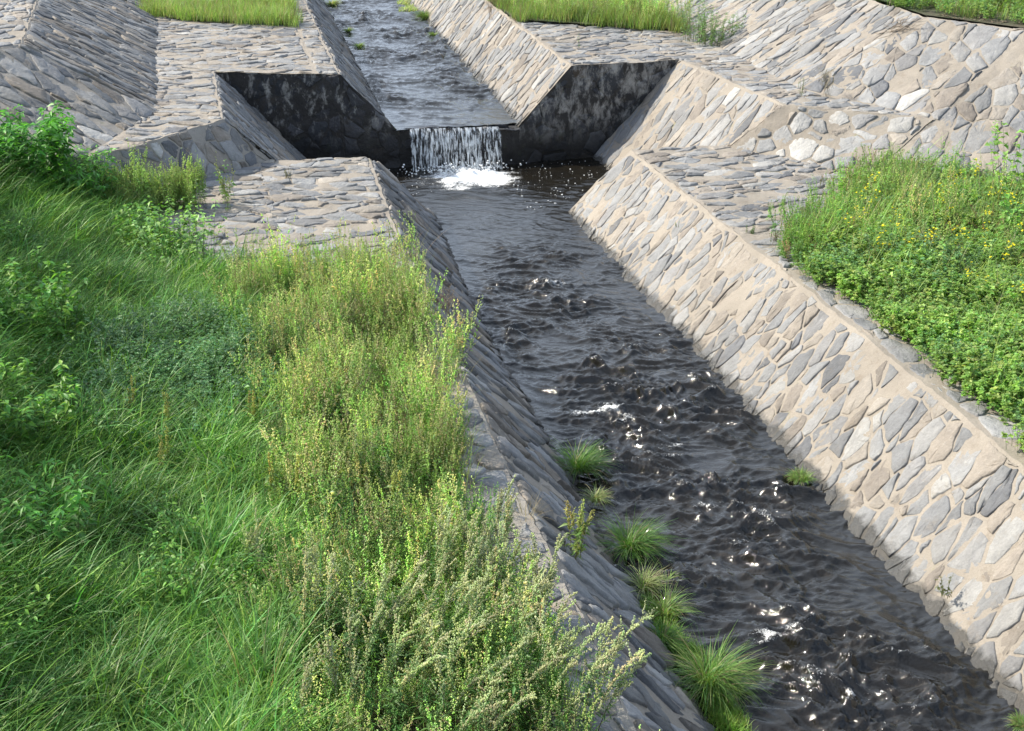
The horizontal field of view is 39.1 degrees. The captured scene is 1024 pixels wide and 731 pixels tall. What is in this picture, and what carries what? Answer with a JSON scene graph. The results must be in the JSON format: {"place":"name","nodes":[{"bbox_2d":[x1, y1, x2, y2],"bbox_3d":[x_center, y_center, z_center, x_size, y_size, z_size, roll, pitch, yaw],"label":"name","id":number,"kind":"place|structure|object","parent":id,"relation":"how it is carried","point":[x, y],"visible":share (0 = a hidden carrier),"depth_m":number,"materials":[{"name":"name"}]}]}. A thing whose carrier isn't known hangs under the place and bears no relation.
{"place":"outdoors","nodes":[
{"label":"outdoors","id":0,"kind":"place"},
{"bbox_2d":[0,0,159,196],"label":"stone bank","id":1,"kind":"structure","parent":0,"point":[91,64],"depth_m":23.41,"materials":[{"name":"grey stone"}]},
{"bbox_2d":[0,127,418,730],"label":"grass","id":2,"kind":"structure","parent":0,"point":[118,665],"depth_m":11.63,"materials":[{"name":"green plant"}]},
{"bbox_2d":[134,0,304,27],"bbox_3d":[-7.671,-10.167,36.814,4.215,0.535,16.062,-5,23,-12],"label":"grass","id":3,"kind":"structure","parent":0,"point":[258,11],"depth_m":31.05,"materials":[{"name":"green plant"}]},
{"bbox_2d":[85,0,384,195],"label":"stone terrace","id":4,"kind":"structure","parent":0,"point":[198,98],"depth_m":25.87,"materials":[{"name":"grey stone"}]},
{"bbox_2d":[4,300,554,730],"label":"soil","id":5,"kind":"structure","parent":0,"point":[381,714],"depth_m":10.20,"materials":[{"name":"brown soil"}]},
{"bbox_2d":[0,356,81,461],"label":"leafy bush","id":6,"kind":"object","parent":5,"relation":"on","point":[64,395],"visible":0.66,"depth_m":12.92,"materials":[{"name":"green plant"}]},
{"bbox_2d":[0,246,88,345],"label":"leafy bush","id":7,"kind":"object","parent":5,"relation":"on","point":[42,303],"visible":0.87,"depth_m":14.96,"materials":[{"name":"green plant"}]},
{"bbox_2d":[0,455,107,573],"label":"leafy bush","id":8,"kind":"object","parent":5,"relation":"on","point":[74,515],"visible":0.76,"depth_m":11.17,"materials":[{"name":"green plant"}]},
{"bbox_2d":[125,375,138,415],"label":"spiked weed","id":9,"kind":"object","parent":5,"relation":"on","point":[132,395],"visible":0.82,"depth_m":13.45,"materials":[{"name":"green plant"}]},
{"bbox_2d":[125,495,161,535],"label":"ferny plant","id":10,"kind":"object","parent":5,"relation":"on","point":[129,501],"visible":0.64,"depth_m":11.74,"materials":[{"name":"green plant"}]},
{"bbox_2d":[0,155,307,730],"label":"undergrowth","id":11,"kind":"object","parent":5,"relation":"on","point":[170,579],"visible":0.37,"depth_m":11.25,"materials":[{"name":"green plant"}]},
{"bbox_2d":[156,426,173,473],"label":"spiked weed","id":12,"kind":"object","parent":5,"relation":"on","point":[166,447],"visible":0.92,"depth_m":12.66,"materials":[{"name":"green plant"}]},
{"bbox_2d":[158,392,172,439],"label":"spiked weed","id":13,"kind":"object","parent":5,"relation":"on","point":[166,407],"visible":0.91,"depth_m":13.21,"materials":[{"name":"green plant"}]},
{"bbox_2d":[32,285,335,460],"bbox_3d":[-3.295,-0.096,14.645,2.983,0.628,4.033,-5,23,-12],"label":"ground cover","id":14,"kind":"object","parent":5,"relation":"on","point":[204,378],"visible":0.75,"depth_m":14.50,"materials":[{"name":"green plant"}]},
{"bbox_2d":[238,390,260,426],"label":"spiked weed","id":15,"kind":"object","parent":5,"relation":"on","point":[254,410],"visible":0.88,"depth_m":13.33,"materials":[{"name":"green plant"}]},
{"bbox_2d":[232,508,271,581],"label":"mugwort","id":16,"kind":"object","parent":5,"relation":"on","point":[255,538],"visible":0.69,"depth_m":11.09,"materials":[{"name":"green plant"}]},
{"bbox_2d":[175,584,348,705],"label":"strap grass","id":17,"kind":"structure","parent":5,"relation":"on","point":[269,647],"depth_m":9.78,"materials":[{"name":"green plant"}]},
{"bbox_2d":[263,452,280,508],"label":"spiked weed","id":18,"kind":"object","parent":5,"relation":"on","point":[271,470],"visible":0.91,"depth_m":12.10,"materials":[{"name":"green plant"}]},
{"bbox_2d":[241,552,325,606],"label":"strap grass","id":19,"kind":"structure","parent":5,"relation":"on","point":[276,580],"depth_m":10.78,"materials":[{"name":"green plant"}]},
{"bbox_2d":[287,454,307,519],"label":"spiked weed","id":20,"kind":"object","parent":5,"relation":"on","point":[296,472],"visible":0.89,"depth_m":12.00,"materials":[{"name":"green plant"}]},
{"bbox_2d":[294,525,346,663],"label":"mugwort","id":21,"kind":"object","parent":5,"relation":"on","point":[316,575],"visible":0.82,"depth_m":10.08,"materials":[{"name":"green plant"}]},
{"bbox_2d":[283,600,384,728],"bbox_3d":[-1.150,2.044,9.440,0.717,0.866,0.496,-5,23,-12],"label":"mugwort","id":22,"kind":"object","parent":5,"relation":"on","point":[328,656],"visible":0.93,"depth_m":9.47,"materials":[{"name":"green plant"}]},
{"bbox_2d":[327,453,344,525],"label":"spiked weed","id":23,"kind":"object","parent":5,"relation":"on","point":[337,475],"visible":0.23,"depth_m":11.89,"materials":[{"name":"green plant"}]},
{"bbox_2d":[346,452,368,520],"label":"spiked weed","id":24,"kind":"object","parent":5,"relation":"on","point":[364,470],"visible":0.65,"depth_m":12.05,"materials":[{"name":"green plant"}]},
{"bbox_2d":[339,551,430,686],"bbox_3d":[-0.892,1.720,10.091,0.723,0.918,0.491,-15,27,-31],"label":"mugwort","id":25,"kind":"object","parent":5,"relation":"on","point":[399,601],"visible":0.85,"depth_m":9.99,"materials":[{"name":"green plant"}]},
{"bbox_2d":[335,596,446,730],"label":"mugwort","id":26,"kind":"object","parent":5,"relation":"on","point":[391,662],"visible":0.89,"depth_m":9.58,"materials":[{"name":"green plant"}]},
{"bbox_2d":[384,460,409,528],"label":"spiked weed","id":27,"kind":"object","parent":5,"relation":"on","point":[395,483],"visible":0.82,"depth_m":11.89,"materials":[{"name":"green plant"}]},
{"bbox_2d":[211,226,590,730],"bbox_3d":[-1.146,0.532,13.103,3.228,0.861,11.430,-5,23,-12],"label":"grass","id":28,"kind":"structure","parent":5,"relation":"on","point":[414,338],"depth_m":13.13,"materials":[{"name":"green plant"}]},
{"bbox_2d":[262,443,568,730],"bbox_3d":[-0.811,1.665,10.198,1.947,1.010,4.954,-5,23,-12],"label":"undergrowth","id":29,"kind":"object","parent":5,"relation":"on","point":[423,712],"visible":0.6,"depth_m":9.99,"materials":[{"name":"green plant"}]},
{"bbox_2d":[200,209,659,730],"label":"weeds","id":30,"kind":"object","parent":5,"relation":"on","point":[348,300],"visible":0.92,"depth_m":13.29,"materials":[{"name":"green plant"}]},
{"bbox_2d":[403,552,499,723],"bbox_3d":[-0.422,1.831,9.787,0.710,0.957,0.681,-13,26,-28],"label":"mugwort","id":31,"kind":"object","parent":5,"relation":"on","point":[450,596],"visible":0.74,"depth_m":9.78,"materials":[{"name":"green plant"}]},
{"bbox_2d":[424,499,500,622],"bbox_3d":[-0.379,1.534,10.450,0.531,0.970,0.672,-5,23,-12],"label":"mugwort","id":32,"kind":"object","parent":5,"relation":"on","point":[440,552],"visible":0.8,"depth_m":10.47,"materials":[{"name":"green plant"}]},
{"bbox_2d":[416,613,538,730],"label":"mugwort","id":33,"kind":"object","parent":5,"relation":"on","point":[491,707],"visible":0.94,"depth_m":9.17,"materials":[{"name":"green plant"}]},
{"bbox_2d":[458,475,518,567],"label":"mugwort","id":34,"kind":"object","parent":5,"relation":"on","point":[508,517],"visible":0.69,"depth_m":11.26,"materials":[{"name":"green plant"}]},
{"bbox_2d":[474,519,530,628],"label":"mugwort","id":35,"kind":"object","parent":5,"relation":"on","point":[500,562],"visible":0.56,"depth_m":10.59,"materials":[{"name":"green plant"}]},
{"bbox_2d":[462,556,558,695],"bbox_3d":[0.001,1.821,10.043,0.728,0.788,0.651,-5,23,-12],"label":"mugwort","id":36,"kind":"object","parent":5,"relation":"on","point":[535,585],"visible":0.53,"depth_m":10.01,"materials":[{"name":"green plant"}]},
{"bbox_2d":[503,597,609,730],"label":"mugwort","id":37,"kind":"object","parent":5,"relation":"on","point":[560,656],"visible":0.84,"depth_m":9.39,"materials":[{"name":"green plant"}]},
{"bbox_2d":[118,157,714,730],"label":"stone embankment","id":38,"kind":"structure","parent":0,"point":[316,197],"depth_m":14.91,"materials":[{"name":"grey stone"}]},
{"bbox_2d":[88,153,159,214],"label":"feathery weed","id":39,"kind":"object","parent":38,"relation":"on","point":[124,176],"visible":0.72,"depth_m":20.13,"materials":[{"name":"green plant"}]},
{"bbox_2d":[110,194,194,254],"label":"nettle bush","id":40,"kind":"object","parent":38,"relation":"on","point":[154,218],"visible":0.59,"depth_m":18.58,"materials":[{"name":"green plant"}]},
{"bbox_2d":[121,138,199,212],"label":"feathery weed","id":41,"kind":"object","parent":38,"relation":"on","point":[157,181],"visible":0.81,"depth_m":20.38,"materials":[{"name":"green plant"}]},
{"bbox_2d":[131,198,226,274],"bbox_3d":[-4.129,-1.562,17.922,1.116,0.911,1.135,-8,24,-19],"label":"nettle bush","id":42,"kind":"object","parent":38,"relation":"on","point":[194,221],"visible":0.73,"depth_m":17.93,"materials":[{"name":"green plant"}]},
{"bbox_2d":[162,147,234,211],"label":"feathery weed","id":43,"kind":"object","parent":38,"relation":"on","point":[172,176],"visible":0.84,"depth_m":20.45,"materials":[{"name":"green plant"}]},
{"bbox_2d":[430,279,462,313],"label":"dry weed","id":44,"kind":"object","parent":38,"relation":"on","point":[446,303],"visible":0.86,"depth_m":17.41,"materials":[{"name":"plant"}]},
{"bbox_2d":[493,488,551,521],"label":"grass tuft","id":45,"kind":"object","parent":38,"relation":"on","point":[526,506],"visible":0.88,"depth_m":12.29,"materials":[{"name":"green plant"}]},
{"bbox_2d":[525,532,567,642],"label":"mugwort","id":46,"kind":"object","parent":38,"relation":"on","point":[537,572],"visible":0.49,"depth_m":10.50,"materials":[{"name":"green plant"}]},
{"bbox_2d":[558,498,594,558],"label":"slope weed","id":47,"kind":"object","parent":38,"relation":"on","point":[580,531],"visible":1,"depth_m":12.13,"materials":[{"name":"green plant"}]},
{"bbox_2d":[522,589,657,730],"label":"mugwort","id":48,"kind":"object","parent":38,"relation":"on","point":[616,646],"visible":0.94,"depth_m":9.32,"materials":[{"name":"green plant"}]},
{"bbox_2d":[639,591,758,730],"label":"grass","id":49,"kind":"structure","parent":38,"relation":"on","point":[722,722],"depth_m":11.54,"materials":[{"name":"green plant"}]},
{"bbox_2d":[324,0,522,130],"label":"water","id":50,"kind":"structure","parent":0,"point":[416,74],"depth_m":31.27,"materials":[{"name":"grey liquid"}]},
{"bbox_2d":[325,0,344,6],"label":"sedge tuft","id":51,"kind":"object","parent":50,"relation":"on","point":[333,3],"visible":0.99,"depth_m":39.25,"materials":[{"name":"green plant"}]},
{"bbox_2d":[352,42,365,48],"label":"sedge tuft","id":52,"kind":"object","parent":50,"relation":"on","point":[360,46],"visible":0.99,"depth_m":33.65,"materials":[{"name":"green plant"}]},
{"bbox_2d":[21,0,1021,475],"bbox_3d":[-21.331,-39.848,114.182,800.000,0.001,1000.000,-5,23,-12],"label":"ground","id":53,"kind":"structure","parent":0,"point":[911,12],"depth_m":45.70,"materials":[{"name":"soil"}]},
{"bbox_2d":[488,0,696,32],"bbox_3d":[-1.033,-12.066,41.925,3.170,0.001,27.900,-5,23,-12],"label":"terrain","id":54,"kind":"structure","parent":0,"point":[539,19],"depth_m":30.75,"materials":[{"name":"green plant"}]},
{"bbox_2d":[409,0,932,171],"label":"stone terrace","id":55,"kind":"structure","parent":0,"point":[737,102],"depth_m":26.54,"materials":[{"name":"grey stone"}]},
{"bbox_2d":[397,0,418,11],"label":"moss","id":56,"kind":"object","parent":55,"relation":"on","point":[407,6],"visible":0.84,"depth_m":39.13,"materials":[{"name":"green plant"}]},
{"bbox_2d":[413,9,431,19],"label":"sedge tuft","id":57,"kind":"object","parent":55,"relation":"on","point":[423,16],"visible":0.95,"depth_m":37.34,"materials":[{"name":"green plant"}]},
{"bbox_2d":[484,0,496,19],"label":"dry shrub","id":58,"kind":"object","parent":55,"relation":"on","point":[491,5],"visible":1,"depth_m":31.17,"materials":[{"name":"beige plant"}]},
{"bbox_2d":[676,0,713,40],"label":"shrub","id":59,"kind":"object","parent":55,"relation":"on","point":[686,25],"visible":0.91,"depth_m":28.80,"materials":[{"name":"green plant"}]},
{"bbox_2d":[693,12,732,45],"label":"shrub","id":60,"kind":"object","parent":55,"relation":"on","point":[712,38],"visible":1,"depth_m":28.29,"materials":[{"name":"green plant"}]},
{"bbox_2d":[814,67,836,97],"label":"dry weed","id":61,"kind":"object","parent":55,"relation":"on","point":[824,77],"visible":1,"depth_m":23.98,"materials":[{"name":"beige plant"}]},
{"bbox_2d":[387,157,1023,730],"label":"water","id":62,"kind":"structure","parent":0,"point":[823,607],"depth_m":15.00,"materials":[{"name":"black liquid"}]},
{"bbox_2d":[216,60,678,167],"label":"weir wall","id":63,"kind":"structure","parent":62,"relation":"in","point":[316,116],"depth_m":26.64,"materials":[{"name":"concrete"}]},
{"bbox_2d":[410,127,502,171],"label":"waterfall","id":64,"kind":"structure","parent":63,"relation":"on","point":[472,142],"depth_m":26.45,"materials":[{"name":"white liquid"}]},
{"bbox_2d":[389,159,593,207],"bbox_3d":[-0.465,-3.251,25.430,4.760,0.242,3.062,-5,23,-12],"label":"foam","id":65,"kind":"object","parent":62,"relation":"on","point":[475,167],"visible":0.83,"depth_m":26.41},
{"bbox_2d":[550,437,620,483],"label":"sedge tuft","id":66,"kind":"object","parent":62,"relation":"in","point":[580,464],"visible":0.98,"depth_m":15.25,"materials":[{"name":"green plant"}]},
{"bbox_2d":[580,482,613,508],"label":"sedge tuft","id":67,"kind":"object","parent":62,"relation":"on","point":[597,497],"visible":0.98,"depth_m":14.65,"materials":[{"name":"green plant"}]},
{"bbox_2d":[590,503,684,571],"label":"sedge tuft","id":68,"kind":"object","parent":62,"relation":"in","point":[635,540],"visible":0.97,"depth_m":13.65,"materials":[{"name":"green plant"}]},
{"bbox_2d":[616,559,672,601],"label":"sedge tuft","id":69,"kind":"object","parent":62,"relation":"on","point":[646,582],"visible":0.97,"depth_m":13.12,"materials":[{"name":"green plant"}]},
{"bbox_2d":[654,566,684,586],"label":"sedge tuft","id":70,"kind":"object","parent":62,"relation":"on","point":[670,577],"visible":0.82,"depth_m":13.23,"materials":[{"name":"green plant"}]},
{"bbox_2d":[636,578,703,627],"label":"sedge tuft","id":71,"kind":"object","parent":62,"relation":"on","point":[668,607],"visible":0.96,"depth_m":12.71,"materials":[{"name":"green plant"}]},
{"bbox_2d":[644,612,695,654],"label":"sedge tuft","id":72,"kind":"object","parent":62,"relation":"on","point":[669,634],"visible":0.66,"depth_m":12.28,"materials":[{"name":"green plant"}]},
{"bbox_2d":[661,625,782,722],"bbox_3d":[1.608,2.465,11.665,1.139,0.540,1.119,-14,27,-31],"label":"sedge tuft","id":73,"kind":"object","parent":62,"relation":"in","point":[719,675],"visible":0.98,"depth_m":11.64,"materials":[{"name":"green plant"}]},
{"bbox_2d":[784,466,818,485],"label":"sedge tuft","id":74,"kind":"object","parent":62,"relation":"on","point":[798,475],"visible":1,"depth_m":15.11,"materials":[{"name":"green plant"}]},
{"bbox_2d":[1002,709,1023,730],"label":"sedge tuft","id":75,"kind":"object","parent":62,"relation":"on","point":[1018,722],"visible":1,"depth_m":11.28,"materials":[{"name":"green plant"}]},
{"bbox_2d":[568,145,1023,714],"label":"stone embankment","id":76,"kind":"structure","parent":0,"point":[902,451],"depth_m":15.91,"materials":[{"name":"beige stone"}]},
{"bbox_2d":[840,207,867,242],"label":"yellow flower","id":77,"kind":"object","parent":76,"relation":"on","point":[850,222],"visible":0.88,"depth_m":18.58,"materials":[{"name":"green plant"}]},
{"bbox_2d":[766,136,965,276],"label":"weeds","id":78,"kind":"object","parent":76,"relation":"on","point":[799,239],"visible":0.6,"depth_m":19.96,"materials":[{"name":"green plant"}]},
{"bbox_2d":[935,573,954,598],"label":"sprig","id":79,"kind":"object","parent":76,"relation":"on","point":[943,589],"visible":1,"depth_m":12.69,"materials":[{"name":"green plant"}]},
{"bbox_2d":[965,201,1019,244],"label":"plumed grass","id":80,"kind":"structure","parent":76,"relation":"on","point":[983,221],"depth_m":18.73,"materials":[{"name":"green plant"}]},
{"bbox_2d":[997,185,1023,244],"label":"mallow","id":81,"kind":"object","parent":76,"relation":"on","point":[1011,211],"visible":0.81,"depth_m":18.66,"materials":[{"name":"green plant"}]},
{"bbox_2d":[650,0,1023,186],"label":"stone bank","id":82,"kind":"structure","parent":0,"point":[933,68],"depth_m":24.24,"materials":[{"name":"grey stone"}]},
{"bbox_2d":[713,7,747,39],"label":"shrub","id":83,"kind":"object","parent":82,"relation":"on","point":[736,25],"visible":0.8,"depth_m":28.49,"materials":[{"name":"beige plant"}]},
{"bbox_2d":[884,15,926,32],"bbox_3d":[6.856,-5.925,24.994,0.614,0.303,1.025,-5,23,-12],"label":"reed heap","id":84,"kind":"object","parent":82,"relation":"on","point":[904,24],"visible":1,"depth_m":24.98,"materials":[{"name":"beige plant"}]},
{"bbox_2d":[878,0,1023,27],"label":"terrain","id":85,"kind":"structure","parent":0,"point":[930,11],"depth_m":25.05,"materials":[{"name":"green plant"}]},
{"bbox_2d":[935,14,1021,23],"bbox_3d":[8.022,-5.916,24.612,1.630,0.052,0.464,12,26,26],"label":"flood debris","id":86,"kind":"object","parent":85,"relation":"on","point":[981,19],"visible":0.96,"depth_m":24.64,"materials":[{"name":"plant"}]},
{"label":"soil","id":87,"kind":"structure","parent":0,"visible":0},
{"bbox_2d":[871,224,891,249],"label":"yellow flower","id":88,"kind":"object","parent":87,"relation":"on","point":[882,238],"visible":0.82,"depth_m":17.93,"materials":[{"name":"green plant"}]},
{"bbox_2d":[783,135,1023,404],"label":"grass","id":89,"kind":"structure","parent":87,"relation":"on","point":[928,209],"depth_m":18.87,"materials":[{"name":"green plant"}]},
{"bbox_2d":[790,149,1023,452],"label":"ground cover","id":90,"kind":"object","parent":87,"relation":"on","point":[907,321],"visible":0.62,"depth_m":16.77,"materials":[{"name":"green plant"}]},
{"bbox_2d":[851,174,987,349],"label":"undergrowth","id":91,"kind":"object","parent":87,"relation":"on","point":[941,254],"visible":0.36,"depth_m":17.34,"materials":[{"name":"green plant"}]},
{"bbox_2d":[925,227,937,248],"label":"yellow flower","id":92,"kind":"object","parent":87,"relation":"on","point":[931,236],"visible":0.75,"depth_m":17.90,"materials":[{"name":"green plant"}]},
{"bbox_2d":[915,212,962,250],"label":"plumed grass","id":93,"kind":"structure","parent":87,"relation":"on","point":[943,229],"depth_m":18.15,"materials":[{"name":"green plant"}]},
{"bbox_2d":[948,216,968,250],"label":"yellow flower","id":94,"kind":"object","parent":87,"relation":"on","point":[958,239],"visible":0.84,"depth_m":17.95,"materials":[{"name":"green plant"}]},
{"bbox_2d":[983,237,1014,272],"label":"yellow flower","id":95,"kind":"object","parent":87,"relation":"on","point":[1005,254],"visible":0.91,"depth_m":17.30,"materials":[{"name":"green plant"}]},
{"bbox_2d":[1012,274,1023,309],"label":"yellow flower","id":96,"kind":"object","parent":87,"relation":"on","point":[1020,295],"visible":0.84,"depth_m":16.23,"materials":[{"name":"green plant"}]},
{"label":"soil","id":97,"kind":"structure","parent":0,"visible":0},
{"bbox_2d":[864,172,879,196],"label":"yellow flower","id":98,"kind":"object","parent":97,"relation":"on","point":[866,186],"visible":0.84,"depth_m":20.23,"materials":[{"name":"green plant"}]},
{"bbox_2d":[834,145,1022,266],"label":"weeds","id":99,"kind":"object","parent":97,"relation":"on","point":[914,184],"visible":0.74,"depth_m":19.60,"materials":[{"name":"green plant"}]},
{"bbox_2d":[984,120,1023,196],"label":"mallow","id":100,"kind":"object","parent":97,"relation":"on","point":[997,142],"visible":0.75,"depth_m":20.32,"materials":[{"name":"green plant"}]},
{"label":"soil","id":101,"kind":"structure","parent":0,"visible":0},
{"bbox_2d":[0,100,77,192],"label":"leafy bush","id":102,"kind":"object","parent":101,"relation":"on","point":[50,134],"visible":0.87,"depth_m":19.30,"materials":[{"name":"green plant"}]},
{"bbox_2d":[28,144,119,205],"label":"leafy bush","id":103,"kind":"object","parent":101,"relation":"on","point":[89,176],"visible":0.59,"depth_m":19.83,"materials":[{"name":"green plant"}]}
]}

